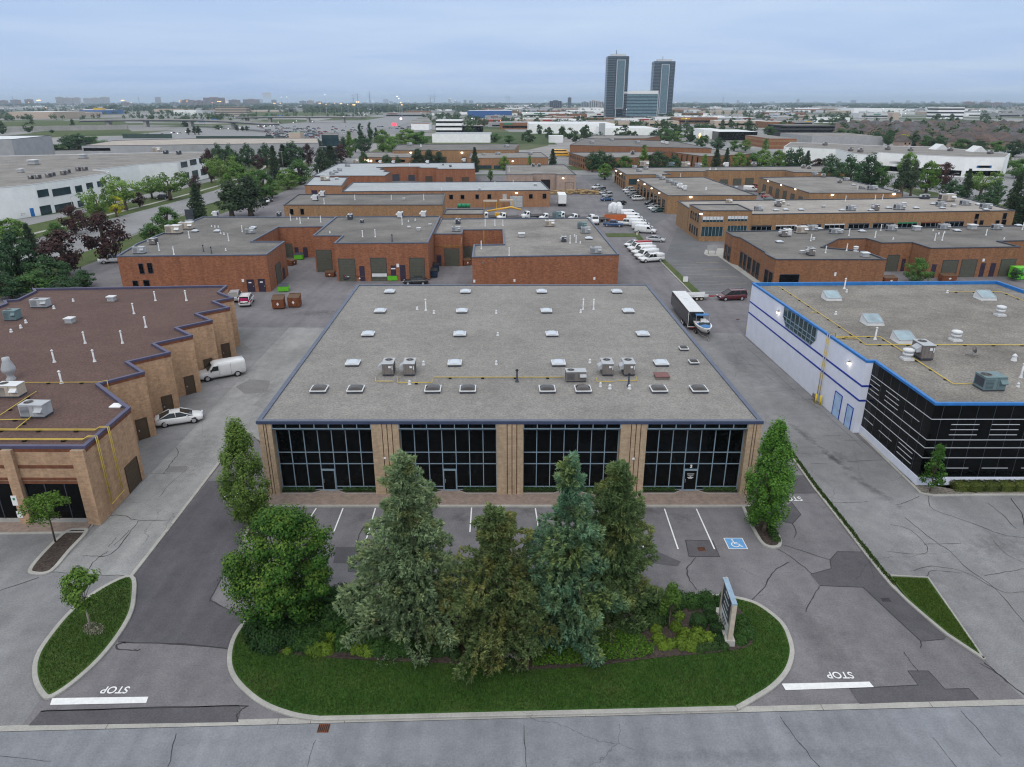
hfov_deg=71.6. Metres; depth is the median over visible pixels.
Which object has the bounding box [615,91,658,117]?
glass office building
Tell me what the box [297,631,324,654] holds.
garden shrub
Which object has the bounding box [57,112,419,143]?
highway
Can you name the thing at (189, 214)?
sign board
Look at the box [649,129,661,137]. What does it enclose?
tree
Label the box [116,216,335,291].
red brick building
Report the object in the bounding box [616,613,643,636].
garden shrub
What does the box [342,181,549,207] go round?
orange brick building
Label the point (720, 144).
tree
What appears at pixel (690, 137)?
tree
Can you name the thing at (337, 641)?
garden shrub
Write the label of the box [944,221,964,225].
shop window
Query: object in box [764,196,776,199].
parked car
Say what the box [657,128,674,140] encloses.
tree
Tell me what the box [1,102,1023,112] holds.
distant wood
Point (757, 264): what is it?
window
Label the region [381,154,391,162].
tree
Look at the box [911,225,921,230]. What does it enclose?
roof exhaust box
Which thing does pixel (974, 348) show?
satellite dish
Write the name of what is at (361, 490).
hedge
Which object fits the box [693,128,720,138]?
white warehouse
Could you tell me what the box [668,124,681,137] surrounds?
tree
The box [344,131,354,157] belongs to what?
tree
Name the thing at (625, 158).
tree
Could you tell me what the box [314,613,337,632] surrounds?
garden shrub
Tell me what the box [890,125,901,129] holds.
house
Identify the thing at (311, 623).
garden shrub
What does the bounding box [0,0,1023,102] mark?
sky
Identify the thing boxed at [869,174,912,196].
street
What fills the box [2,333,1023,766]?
crack seal
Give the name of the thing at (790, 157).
tree
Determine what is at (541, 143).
ground
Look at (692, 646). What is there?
garden shrub
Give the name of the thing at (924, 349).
rooftop unit
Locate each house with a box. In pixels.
[860,128,870,134]
[866,128,882,134]
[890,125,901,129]
[893,137,912,145]
[894,130,911,137]
[915,136,935,146]
[933,131,950,138]
[937,137,955,147]
[944,134,956,140]
[951,131,962,136]
[956,133,976,144]
[958,137,975,146]
[969,127,983,131]
[976,134,992,140]
[982,137,998,147]
[993,133,1005,137]
[997,135,1013,139]
[999,136,1017,147]
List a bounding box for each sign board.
[184,209,193,219]
[707,245,717,253]
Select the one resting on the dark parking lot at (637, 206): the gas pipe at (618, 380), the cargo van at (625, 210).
the cargo van at (625, 210)
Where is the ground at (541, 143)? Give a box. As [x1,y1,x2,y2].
[0,103,1023,237]
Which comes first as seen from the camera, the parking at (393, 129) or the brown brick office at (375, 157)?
the brown brick office at (375, 157)
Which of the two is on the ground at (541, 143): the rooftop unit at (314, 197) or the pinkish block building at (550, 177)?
the pinkish block building at (550, 177)
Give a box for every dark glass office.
[319,133,339,151]
[462,125,483,131]
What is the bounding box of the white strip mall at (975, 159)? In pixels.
[782,142,1009,176]
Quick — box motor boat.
[693,313,711,340]
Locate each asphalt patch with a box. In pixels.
[29,706,240,724]
[166,466,187,471]
[236,342,250,352]
[236,379,269,393]
[333,547,377,571]
[640,546,680,565]
[686,540,718,555]
[780,503,799,522]
[789,475,815,492]
[811,552,945,640]
[850,671,976,703]
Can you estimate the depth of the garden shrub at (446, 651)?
43.78 m
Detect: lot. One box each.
[0,327,324,724]
[581,175,670,231]
[665,228,752,296]
[690,333,1023,698]
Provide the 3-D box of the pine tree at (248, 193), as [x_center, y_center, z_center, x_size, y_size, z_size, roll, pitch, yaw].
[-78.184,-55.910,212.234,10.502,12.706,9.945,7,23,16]
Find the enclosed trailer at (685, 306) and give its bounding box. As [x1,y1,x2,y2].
[671,291,703,327]
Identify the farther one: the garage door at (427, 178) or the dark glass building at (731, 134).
the dark glass building at (731, 134)
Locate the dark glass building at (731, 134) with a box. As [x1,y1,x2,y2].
[712,129,757,139]
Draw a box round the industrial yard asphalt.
[0,176,1023,725]
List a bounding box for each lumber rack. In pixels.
[483,200,496,208]
[499,199,512,206]
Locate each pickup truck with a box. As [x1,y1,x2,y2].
[97,253,116,263]
[591,184,602,188]
[603,219,623,226]
[617,218,628,224]
[638,252,664,262]
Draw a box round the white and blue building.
[746,281,1023,484]
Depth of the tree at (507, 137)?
593.86 m
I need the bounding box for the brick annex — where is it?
[443,209,484,217]
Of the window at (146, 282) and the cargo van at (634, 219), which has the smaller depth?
the window at (146, 282)
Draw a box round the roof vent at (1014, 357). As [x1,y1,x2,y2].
[1011,354,1017,360]
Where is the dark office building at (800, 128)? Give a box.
[768,124,834,135]
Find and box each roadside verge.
[0,147,322,243]
[0,176,311,297]
[479,166,655,169]
[889,186,1005,207]
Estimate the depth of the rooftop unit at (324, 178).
248.26 m
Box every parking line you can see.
[334,508,343,530]
[469,508,471,531]
[664,509,678,548]
[696,509,714,548]
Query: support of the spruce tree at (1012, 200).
on the roadside verge at (917, 192)
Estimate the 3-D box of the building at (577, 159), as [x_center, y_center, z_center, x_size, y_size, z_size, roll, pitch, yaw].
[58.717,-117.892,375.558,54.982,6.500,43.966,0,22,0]
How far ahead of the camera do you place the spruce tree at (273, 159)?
312.55 m
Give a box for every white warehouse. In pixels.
[173,110,202,114]
[432,132,491,142]
[527,122,614,133]
[596,126,657,134]
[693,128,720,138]
[838,108,904,112]
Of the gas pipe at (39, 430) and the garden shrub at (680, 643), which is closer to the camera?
the garden shrub at (680, 643)
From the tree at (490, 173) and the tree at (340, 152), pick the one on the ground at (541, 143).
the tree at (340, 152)
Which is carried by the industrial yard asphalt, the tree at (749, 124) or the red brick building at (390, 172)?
the red brick building at (390, 172)
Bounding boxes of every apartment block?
[0,100,8,105]
[10,99,21,105]
[24,99,33,103]
[55,97,63,105]
[63,97,72,104]
[72,97,81,104]
[83,98,91,104]
[91,97,100,103]
[100,97,109,103]
[121,102,129,105]
[155,97,160,102]
[170,102,177,105]
[180,99,193,105]
[194,100,203,105]
[203,97,224,104]
[228,99,240,104]
[243,99,259,104]
[262,93,271,102]
[549,100,561,107]
[581,101,587,106]
[589,100,597,106]
[597,101,602,106]
[962,102,974,106]
[979,102,990,106]
[991,102,1001,106]
[1002,102,1013,106]
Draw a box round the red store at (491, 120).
[478,119,501,123]
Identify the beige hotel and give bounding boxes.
[215,107,249,114]
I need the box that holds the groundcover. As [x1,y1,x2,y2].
[532,623,654,666]
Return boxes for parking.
[274,122,431,138]
[914,174,1022,204]
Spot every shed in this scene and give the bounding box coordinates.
[0,107,25,109]
[26,107,53,108]
[154,109,193,111]
[251,110,282,111]
[288,132,303,137]
[383,112,430,116]
[404,111,430,112]
[421,109,451,110]
[431,111,454,113]
[485,115,516,118]
[488,121,499,126]
[500,121,537,128]
[515,118,555,121]
[522,108,549,109]
[522,112,571,116]
[523,117,572,118]
[538,110,561,111]
[545,115,577,117]
[548,135,562,142]
[549,113,586,117]
[553,108,576,109]
[560,111,593,113]
[566,110,603,112]
[578,108,603,109]
[584,116,626,119]
[585,112,603,116]
[588,119,629,125]
[614,117,662,124]
[643,119,678,126]
[671,116,716,123]
[672,109,687,111]
[674,113,710,115]
[675,115,730,116]
[677,108,704,110]
[682,112,702,115]
[683,110,700,112]
[697,111,745,113]
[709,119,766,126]
[717,116,755,119]
[747,111,788,112]
[753,114,810,117]
[754,118,786,120]
[755,120,794,127]
[761,112,805,114]
[766,115,793,117]
[769,112,794,114]
[770,117,801,119]
[778,108,820,109]
[781,119,813,123]
[785,109,834,110]
[804,107,843,107]
[808,116,849,122]
[825,110,850,112]
[850,112,887,117]
[859,111,914,114]
[915,111,926,113]
[963,112,1000,116]
[980,112,1021,116]
[998,111,1023,112]
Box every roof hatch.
[109,403,121,407]
[653,372,669,379]
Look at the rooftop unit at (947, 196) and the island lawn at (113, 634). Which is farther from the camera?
the rooftop unit at (947, 196)
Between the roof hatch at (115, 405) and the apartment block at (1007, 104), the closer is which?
the roof hatch at (115, 405)
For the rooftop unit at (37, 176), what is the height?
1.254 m
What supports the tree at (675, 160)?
on the ground at (541, 143)
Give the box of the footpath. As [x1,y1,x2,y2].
[18,165,265,237]
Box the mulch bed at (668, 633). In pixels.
[251,597,753,669]
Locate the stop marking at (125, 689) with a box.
[100,686,129,693]
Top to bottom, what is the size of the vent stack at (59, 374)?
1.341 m
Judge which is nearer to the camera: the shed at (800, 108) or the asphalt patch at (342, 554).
the asphalt patch at (342, 554)
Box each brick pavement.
[0,522,90,531]
[265,491,749,504]
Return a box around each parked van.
[238,293,253,305]
[716,288,747,300]
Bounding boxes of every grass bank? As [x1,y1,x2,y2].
[2,120,126,126]
[18,129,130,136]
[250,111,363,115]
[326,117,382,119]
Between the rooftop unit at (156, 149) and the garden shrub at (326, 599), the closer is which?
the garden shrub at (326, 599)
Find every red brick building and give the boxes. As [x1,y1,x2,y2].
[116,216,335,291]
[312,162,474,184]
[313,216,440,280]
[433,217,618,283]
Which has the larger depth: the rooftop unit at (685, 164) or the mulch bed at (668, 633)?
the rooftop unit at (685, 164)
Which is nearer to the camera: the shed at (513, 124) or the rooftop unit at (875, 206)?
the rooftop unit at (875, 206)
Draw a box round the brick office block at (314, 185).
[304,176,348,193]
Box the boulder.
[498,653,519,659]
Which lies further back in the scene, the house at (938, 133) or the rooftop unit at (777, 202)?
the house at (938, 133)
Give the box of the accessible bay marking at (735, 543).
[724,538,747,548]
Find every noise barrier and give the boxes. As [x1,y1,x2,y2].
[122,134,171,137]
[196,136,272,137]
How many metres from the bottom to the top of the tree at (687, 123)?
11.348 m
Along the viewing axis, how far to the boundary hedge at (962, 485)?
62.53 m
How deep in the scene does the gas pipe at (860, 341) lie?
76.52 m
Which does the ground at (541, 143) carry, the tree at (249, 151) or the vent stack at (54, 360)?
the tree at (249, 151)
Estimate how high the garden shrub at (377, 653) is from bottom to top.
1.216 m
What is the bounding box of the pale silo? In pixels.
[599,123,604,134]
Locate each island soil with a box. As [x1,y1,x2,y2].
[32,530,83,571]
[745,505,777,544]
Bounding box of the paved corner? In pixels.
[704,248,759,281]
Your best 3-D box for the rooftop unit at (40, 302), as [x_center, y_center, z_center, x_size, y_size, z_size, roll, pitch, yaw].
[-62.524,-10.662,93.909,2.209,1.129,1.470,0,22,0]
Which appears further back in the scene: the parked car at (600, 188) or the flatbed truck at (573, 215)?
the parked car at (600, 188)
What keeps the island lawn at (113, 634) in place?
on the industrial yard asphalt
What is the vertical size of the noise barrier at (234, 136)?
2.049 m
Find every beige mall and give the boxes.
[8,111,85,118]
[85,112,102,116]
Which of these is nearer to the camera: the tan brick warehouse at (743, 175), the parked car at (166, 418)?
the parked car at (166, 418)
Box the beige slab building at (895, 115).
[887,112,899,119]
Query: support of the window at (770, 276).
in the brown brick building at (761, 255)
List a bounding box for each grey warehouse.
[0,135,55,155]
[780,133,883,145]
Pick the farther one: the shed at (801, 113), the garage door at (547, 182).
the shed at (801, 113)
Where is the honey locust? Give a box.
[17,490,70,541]
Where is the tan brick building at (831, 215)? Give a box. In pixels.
[676,196,1015,232]
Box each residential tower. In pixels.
[603,50,629,116]
[650,59,675,115]
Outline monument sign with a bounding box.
[714,577,737,646]
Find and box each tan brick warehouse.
[614,166,846,188]
[636,177,756,213]
[757,176,901,198]
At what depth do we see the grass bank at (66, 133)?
804.05 m
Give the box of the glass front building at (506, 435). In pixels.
[256,284,763,495]
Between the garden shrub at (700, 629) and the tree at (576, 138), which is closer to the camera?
the garden shrub at (700, 629)
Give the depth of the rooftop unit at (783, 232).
148.72 m
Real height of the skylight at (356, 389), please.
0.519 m
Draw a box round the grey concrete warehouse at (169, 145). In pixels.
[81,138,318,159]
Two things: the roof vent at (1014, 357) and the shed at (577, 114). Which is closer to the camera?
the roof vent at (1014, 357)
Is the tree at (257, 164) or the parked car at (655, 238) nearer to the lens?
the parked car at (655, 238)
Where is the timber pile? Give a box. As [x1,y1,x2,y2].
[550,189,599,193]
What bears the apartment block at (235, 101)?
on the ground at (541, 143)
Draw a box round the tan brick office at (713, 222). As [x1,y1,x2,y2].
[687,204,752,240]
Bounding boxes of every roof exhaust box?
[16,169,24,172]
[26,159,39,164]
[63,316,76,323]
[77,154,87,158]
[105,295,116,301]
[518,232,524,237]
[860,251,870,257]
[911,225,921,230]
[966,224,978,229]
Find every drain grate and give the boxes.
[317,724,329,732]
[881,598,891,601]
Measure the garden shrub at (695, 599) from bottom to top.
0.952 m
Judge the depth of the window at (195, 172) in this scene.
309.68 m
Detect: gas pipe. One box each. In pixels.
[0,391,36,428]
[0,426,122,490]
[0,435,112,503]
[25,380,108,389]
[401,377,563,383]
[596,376,636,381]
[779,286,856,337]
[817,334,1023,393]
[819,333,972,394]
[955,291,1023,300]
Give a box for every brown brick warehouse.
[392,144,518,162]
[570,138,711,157]
[587,135,659,140]
[668,149,752,166]
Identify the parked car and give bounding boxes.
[154,194,167,199]
[154,407,202,427]
[228,290,241,300]
[403,276,428,283]
[596,186,605,190]
[600,196,613,200]
[601,191,612,196]
[622,186,633,191]
[624,189,636,193]
[624,239,634,245]
[631,195,644,200]
[644,199,652,204]
[645,235,665,241]
[647,205,660,209]
[651,207,663,212]
[761,194,773,197]
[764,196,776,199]
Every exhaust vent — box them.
[899,348,914,360]
[948,329,962,341]
[993,305,1006,316]
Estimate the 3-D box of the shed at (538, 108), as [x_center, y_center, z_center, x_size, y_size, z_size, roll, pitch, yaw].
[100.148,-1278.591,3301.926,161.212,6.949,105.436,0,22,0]
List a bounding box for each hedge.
[281,486,322,493]
[337,486,375,493]
[417,487,443,492]
[457,487,496,493]
[523,486,558,493]
[581,486,602,493]
[642,487,681,493]
[950,479,971,491]
[966,479,986,491]
[980,479,1002,491]
[996,479,1017,491]
[1010,479,1023,491]
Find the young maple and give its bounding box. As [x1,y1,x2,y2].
[57,565,100,627]
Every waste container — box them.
[271,294,285,308]
[277,283,288,291]
[287,258,296,265]
[287,293,301,306]
[294,252,303,259]
[324,270,335,276]
[387,275,396,279]
[430,267,437,277]
[432,262,438,271]
[463,257,471,265]
[882,275,897,281]
[937,272,957,280]
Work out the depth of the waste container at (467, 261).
149.26 m
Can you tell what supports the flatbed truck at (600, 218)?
on the industrial yard asphalt
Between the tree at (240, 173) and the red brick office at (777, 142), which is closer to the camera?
the tree at (240, 173)
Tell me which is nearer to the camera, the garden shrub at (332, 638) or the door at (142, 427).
the garden shrub at (332, 638)
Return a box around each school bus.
[554,149,568,152]
[555,152,568,156]
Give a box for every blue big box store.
[79,110,123,113]
[467,110,511,117]
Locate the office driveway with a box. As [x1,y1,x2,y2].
[3,179,217,229]
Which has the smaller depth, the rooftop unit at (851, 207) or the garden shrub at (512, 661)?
the garden shrub at (512, 661)
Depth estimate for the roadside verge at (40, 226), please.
241.04 m
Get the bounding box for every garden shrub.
[241,609,263,637]
[241,615,279,654]
[255,628,286,656]
[267,615,294,641]
[280,618,306,651]
[282,647,291,655]
[287,631,306,653]
[292,613,322,633]
[296,623,316,642]
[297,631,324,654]
[304,634,325,657]
[308,625,329,641]
[310,588,355,629]
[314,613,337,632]
[319,641,334,657]
[322,630,333,642]
[327,589,372,621]
[328,582,350,607]
[329,631,339,644]
[332,616,362,638]
[333,630,355,652]
[348,614,378,636]
[349,641,364,655]
[359,643,376,657]
[360,623,386,647]
[362,632,389,657]
[382,640,399,660]
[385,631,411,656]
[397,637,416,658]
[416,639,427,651]
[419,642,432,656]
[429,644,442,658]
[439,643,450,656]
[448,647,461,659]
[487,657,499,668]
[503,655,516,669]
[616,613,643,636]
[633,600,655,616]
[639,600,670,627]
[650,623,662,632]
[650,631,666,643]
[655,601,676,618]
[657,640,668,650]
[664,637,676,650]
[668,620,683,632]
[673,633,689,650]
[675,590,689,610]
[675,610,685,620]
[676,626,692,638]
[681,591,703,610]
[685,637,697,652]
[687,629,704,646]
[689,610,710,629]
[691,625,705,638]
[693,588,715,606]
[695,642,705,653]
[700,630,715,642]
[703,600,715,613]
[703,640,712,651]
[706,611,720,623]
[709,618,724,634]
[711,640,720,651]
[713,591,720,606]
[713,632,724,643]
[718,641,729,651]
[733,630,748,646]
[734,621,757,639]
[735,613,751,626]
[767,525,776,531]
[768,530,778,538]
[772,535,780,542]
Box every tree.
[0,123,6,133]
[0,218,25,241]
[0,226,41,277]
[0,249,16,284]
[0,272,30,298]
[13,270,56,293]
[20,223,39,253]
[21,122,33,131]
[23,254,71,287]
[28,116,34,123]
[34,228,83,275]
[42,222,68,240]
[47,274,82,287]
[53,144,65,149]
[56,204,87,233]
[57,135,75,148]
[61,132,93,149]
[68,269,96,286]
[76,186,115,223]
[78,210,131,262]
[82,136,104,143]
[100,174,146,209]
[107,195,124,216]
[131,192,146,206]
[136,177,159,198]
[137,223,162,239]
[143,171,190,199]
[151,206,181,229]
[186,183,207,219]
[188,175,201,190]
[196,125,201,134]
[199,148,214,182]
[201,154,238,180]
[210,142,225,166]
[213,125,223,128]
[213,179,245,215]
[215,414,272,526]
[216,164,255,196]
[217,502,335,627]
[224,143,233,165]
[229,150,243,166]
[232,174,267,215]
[239,142,255,166]
[251,154,265,169]
[252,168,275,197]
[257,142,270,167]
[264,180,280,197]
[266,145,281,179]
[275,168,299,188]
[276,144,290,166]
[279,140,304,164]
[286,159,312,184]
[301,144,315,166]
[310,148,330,173]
[323,145,342,163]
[332,448,466,668]
[333,144,349,162]
[340,136,347,147]
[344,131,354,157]
[351,138,359,151]
[355,134,372,151]
[357,123,363,142]
[358,151,368,162]
[367,122,373,140]
[372,129,390,151]
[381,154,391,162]
[383,136,398,151]
[394,156,401,162]
[395,128,422,143]
[408,148,424,162]
[413,131,431,143]
[421,149,435,162]
[432,151,445,162]
[432,501,565,686]
[463,121,475,131]
[471,147,479,172]
[487,169,492,180]
[491,133,502,141]
[498,156,509,169]
[503,135,515,142]
[515,449,631,668]
[523,130,535,141]
[537,124,542,133]
[543,127,550,137]
[546,130,555,138]
[549,149,557,164]
[558,126,566,138]
[564,128,574,138]
[568,131,580,141]
[576,458,667,640]
[579,124,592,137]
[579,128,587,137]
[584,151,601,171]
[592,149,607,169]
[597,163,613,179]
[603,153,615,170]
[615,155,633,167]
[619,125,632,134]
[638,144,648,166]
[647,150,669,166]
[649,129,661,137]
[653,123,663,133]
[656,581,683,627]
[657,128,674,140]
[659,119,664,127]
[667,154,681,166]
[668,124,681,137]
[671,131,683,141]
[682,121,691,130]
[683,127,695,141]
[694,135,709,145]
[701,154,708,166]
[709,136,726,148]
[710,148,722,166]
[722,148,730,166]
[730,140,741,150]
[730,152,746,166]
[741,139,752,150]
[742,415,798,531]
[745,120,753,130]
[745,153,760,165]
[756,148,772,165]
[761,138,769,148]
[763,126,777,134]
[770,149,786,165]
[782,147,798,165]
[792,146,805,165]
[801,150,811,165]
[809,158,825,165]
[820,153,840,166]
[821,161,837,175]
[833,128,845,132]
[833,154,864,181]
[853,152,882,184]
[875,165,895,187]
[882,129,895,144]
[891,158,915,196]
[896,151,918,178]
[903,257,934,280]
[905,160,920,195]
[906,132,920,145]
[917,135,932,145]
[917,160,942,192]
[917,443,947,491]
[931,134,948,144]
[935,179,968,196]
[936,162,955,188]
[949,138,974,148]
[962,169,973,197]
[964,171,1004,196]
[967,139,989,148]
[972,189,1002,206]
[987,180,1007,197]
[988,141,1005,151]
[1001,139,1023,156]
[1001,172,1023,223]
[1007,158,1023,178]
[1010,267,1023,280]
[1012,188,1023,224]
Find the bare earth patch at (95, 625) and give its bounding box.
[82,622,104,634]
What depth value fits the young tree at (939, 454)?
61.52 m
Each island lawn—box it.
[37,577,131,693]
[232,595,789,715]
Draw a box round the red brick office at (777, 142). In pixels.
[745,135,796,148]
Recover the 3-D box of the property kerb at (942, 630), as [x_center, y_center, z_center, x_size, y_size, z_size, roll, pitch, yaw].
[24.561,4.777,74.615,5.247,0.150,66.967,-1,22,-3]
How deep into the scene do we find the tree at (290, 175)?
277.95 m
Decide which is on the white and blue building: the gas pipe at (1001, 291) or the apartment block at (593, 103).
the gas pipe at (1001, 291)
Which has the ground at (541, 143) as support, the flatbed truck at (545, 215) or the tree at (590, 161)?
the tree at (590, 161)
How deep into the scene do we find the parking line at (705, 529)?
57.11 m
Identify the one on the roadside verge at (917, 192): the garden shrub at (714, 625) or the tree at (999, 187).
the tree at (999, 187)
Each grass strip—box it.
[605,233,643,239]
[662,259,699,291]
[790,449,895,584]
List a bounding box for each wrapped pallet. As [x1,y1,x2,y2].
[608,203,612,212]
[612,203,617,212]
[616,204,622,213]
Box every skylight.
[309,384,328,393]
[345,359,360,366]
[346,384,364,393]
[361,330,374,336]
[374,308,386,313]
[384,289,394,293]
[424,384,441,393]
[447,359,461,366]
[453,330,465,336]
[456,308,467,313]
[459,384,475,393]
[460,289,470,293]
[536,289,546,293]
[539,384,555,393]
[541,308,551,313]
[545,330,558,336]
[551,359,565,366]
[574,384,591,393]
[611,289,622,293]
[622,308,634,313]
[635,330,649,336]
[649,384,667,393]
[653,359,669,366]
[678,345,688,350]
[688,359,699,364]
[689,384,708,393]
[821,290,841,300]
[860,313,884,325]
[890,330,915,343]
[973,290,996,300]
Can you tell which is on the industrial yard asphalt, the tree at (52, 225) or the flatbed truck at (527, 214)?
the flatbed truck at (527, 214)
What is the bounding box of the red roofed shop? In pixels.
[411,123,430,129]
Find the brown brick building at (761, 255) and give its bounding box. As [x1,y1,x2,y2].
[723,225,1023,281]
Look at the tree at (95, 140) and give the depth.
520.00 m
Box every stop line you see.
[50,697,147,704]
[782,682,872,689]
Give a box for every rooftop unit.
[0,381,26,397]
[2,308,22,320]
[17,399,53,417]
[29,298,51,307]
[34,174,41,178]
[44,173,51,176]
[59,170,66,174]
[132,246,146,253]
[147,237,158,244]
[152,147,161,151]
[164,224,182,233]
[178,221,194,228]
[211,211,218,215]
[245,228,254,233]
[311,194,318,200]
[318,191,324,196]
[320,176,329,180]
[346,214,352,219]
[378,358,395,375]
[396,211,402,217]
[399,358,416,375]
[419,211,426,216]
[452,226,460,231]
[454,218,460,223]
[545,220,554,226]
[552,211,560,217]
[560,236,566,241]
[565,368,586,381]
[577,222,586,228]
[581,226,590,232]
[590,246,601,252]
[597,358,613,375]
[618,358,635,375]
[639,161,648,166]
[681,162,689,166]
[694,163,701,166]
[754,206,763,210]
[774,200,781,205]
[778,229,787,236]
[783,228,792,235]
[794,225,808,232]
[805,247,815,255]
[807,225,818,230]
[829,228,841,233]
[846,205,856,210]
[857,147,863,151]
[867,185,877,189]
[871,204,879,209]
[885,145,890,149]
[885,225,897,230]
[893,204,905,209]
[911,339,936,359]
[919,194,926,198]
[935,201,946,206]
[937,193,956,200]
[937,223,950,229]
[959,200,971,204]
[972,371,1008,390]
[979,203,992,208]
[990,224,1002,229]
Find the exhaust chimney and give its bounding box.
[1,357,15,380]
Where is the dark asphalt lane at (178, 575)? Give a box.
[118,481,247,648]
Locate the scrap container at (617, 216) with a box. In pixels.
[604,214,625,220]
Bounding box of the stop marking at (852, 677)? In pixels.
[827,672,853,678]
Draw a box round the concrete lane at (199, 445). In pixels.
[53,327,323,575]
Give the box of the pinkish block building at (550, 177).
[506,164,575,191]
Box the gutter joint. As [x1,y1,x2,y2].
[0,702,1012,731]
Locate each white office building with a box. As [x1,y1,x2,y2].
[0,152,208,220]
[436,119,463,131]
[926,107,964,118]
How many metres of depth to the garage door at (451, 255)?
148.23 m
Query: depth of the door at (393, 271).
135.77 m
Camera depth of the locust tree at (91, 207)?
197.25 m
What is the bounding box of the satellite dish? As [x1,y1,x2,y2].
[965,346,977,357]
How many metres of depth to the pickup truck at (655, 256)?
152.05 m
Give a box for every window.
[0,484,17,517]
[24,484,86,517]
[37,189,48,197]
[39,205,51,214]
[52,186,71,196]
[54,202,74,211]
[75,185,82,192]
[77,200,83,206]
[83,148,110,150]
[86,182,93,188]
[132,280,138,285]
[138,263,144,273]
[143,280,149,285]
[146,263,153,272]
[180,161,187,167]
[190,159,196,165]
[192,170,198,175]
[271,424,375,488]
[398,424,496,488]
[478,165,491,168]
[494,165,502,168]
[523,424,620,488]
[629,179,636,184]
[643,424,747,488]
[701,227,722,235]
[702,217,723,221]
[724,244,727,258]
[727,216,747,220]
[727,226,746,230]
[727,246,730,261]
[739,251,742,267]
[742,253,746,269]
[746,256,751,273]
[751,225,771,229]
[751,259,755,276]
[755,262,759,278]
[763,269,768,281]
[768,271,772,281]
[775,225,796,229]
[779,274,799,281]
[783,307,816,344]
[824,224,844,228]
[848,223,869,227]
[872,223,893,227]
[897,222,917,226]
[920,222,940,226]
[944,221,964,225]
[948,170,961,175]
[980,171,992,175]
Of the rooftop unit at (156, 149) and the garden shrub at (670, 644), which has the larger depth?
the rooftop unit at (156, 149)
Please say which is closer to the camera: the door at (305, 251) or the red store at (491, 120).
the door at (305, 251)
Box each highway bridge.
[79,119,279,128]
[235,116,365,122]
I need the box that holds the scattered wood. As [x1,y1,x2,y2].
[0,105,1023,139]
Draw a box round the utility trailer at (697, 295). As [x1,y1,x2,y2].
[687,292,716,300]
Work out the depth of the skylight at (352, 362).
71.94 m
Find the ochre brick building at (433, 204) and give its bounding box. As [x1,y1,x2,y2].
[283,193,445,218]
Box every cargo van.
[199,356,246,381]
[620,209,639,215]
[623,212,642,217]
[626,215,645,220]
[627,240,651,250]
[629,218,649,225]
[631,244,655,254]
[632,221,652,228]
[633,247,658,257]
[634,224,656,233]
[743,185,756,191]
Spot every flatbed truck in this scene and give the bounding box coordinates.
[485,212,496,217]
[496,212,521,217]
[521,211,541,217]
[539,213,563,217]
[561,211,579,217]
[568,213,587,217]
[588,214,609,220]
[591,216,598,224]
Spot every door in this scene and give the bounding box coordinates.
[29,208,34,216]
[124,456,141,493]
[135,417,150,440]
[161,394,173,410]
[183,375,196,394]
[203,358,212,368]
[221,343,230,357]
[246,279,254,291]
[258,279,265,291]
[275,261,282,285]
[282,267,285,278]
[285,243,293,257]
[303,247,307,256]
[316,250,332,271]
[321,469,336,490]
[338,259,355,280]
[359,266,364,280]
[370,258,387,280]
[391,265,396,280]
[392,174,399,180]
[400,265,405,280]
[408,175,414,180]
[409,258,424,277]
[425,176,432,181]
[436,255,441,265]
[443,469,456,490]
[444,248,458,265]
[446,177,452,181]
[463,246,472,258]
[510,195,522,206]
[541,180,549,188]
[565,182,573,191]
[682,469,697,490]
[720,179,727,184]
[733,179,741,184]
[745,178,753,184]
[775,188,779,198]
[831,391,842,419]
[843,403,853,429]
[885,255,899,270]
[900,259,905,270]
[930,264,936,277]
[941,260,958,273]
[958,259,977,276]
[978,263,985,276]
[988,263,995,276]
[997,259,1016,275]
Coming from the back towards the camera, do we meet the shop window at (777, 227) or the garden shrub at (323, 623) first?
the shop window at (777, 227)
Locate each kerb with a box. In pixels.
[0,524,93,534]
[28,528,88,575]
[32,575,136,699]
[130,430,259,574]
[227,593,794,720]
[270,505,750,507]
[319,706,736,720]
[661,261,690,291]
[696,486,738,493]
[742,506,781,548]
[793,458,985,660]
[858,433,1023,496]
[887,574,983,657]
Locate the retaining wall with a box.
[4,125,127,131]
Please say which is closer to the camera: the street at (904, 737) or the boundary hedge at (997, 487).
the street at (904, 737)
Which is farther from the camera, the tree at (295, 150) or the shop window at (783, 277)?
the tree at (295, 150)
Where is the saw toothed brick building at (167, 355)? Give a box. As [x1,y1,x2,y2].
[0,285,239,524]
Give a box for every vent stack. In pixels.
[50,349,55,362]
[57,370,62,383]
[515,369,518,382]
[1019,363,1023,377]
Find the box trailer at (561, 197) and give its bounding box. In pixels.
[557,192,566,205]
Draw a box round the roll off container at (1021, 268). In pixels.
[1008,266,1023,278]
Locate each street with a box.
[0,159,304,271]
[0,705,1023,766]
[295,170,896,173]
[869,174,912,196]
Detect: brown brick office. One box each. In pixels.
[359,152,413,162]
[469,152,548,168]
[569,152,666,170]
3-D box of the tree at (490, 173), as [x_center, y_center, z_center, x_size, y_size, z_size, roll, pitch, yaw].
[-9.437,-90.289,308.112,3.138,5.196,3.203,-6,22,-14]
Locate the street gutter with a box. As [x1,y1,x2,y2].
[0,699,1023,730]
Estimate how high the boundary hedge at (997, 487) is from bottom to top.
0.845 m
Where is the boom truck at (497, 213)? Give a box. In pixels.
[487,206,520,215]
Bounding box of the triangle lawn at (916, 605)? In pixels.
[890,576,978,652]
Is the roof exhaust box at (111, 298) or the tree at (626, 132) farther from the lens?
the tree at (626, 132)

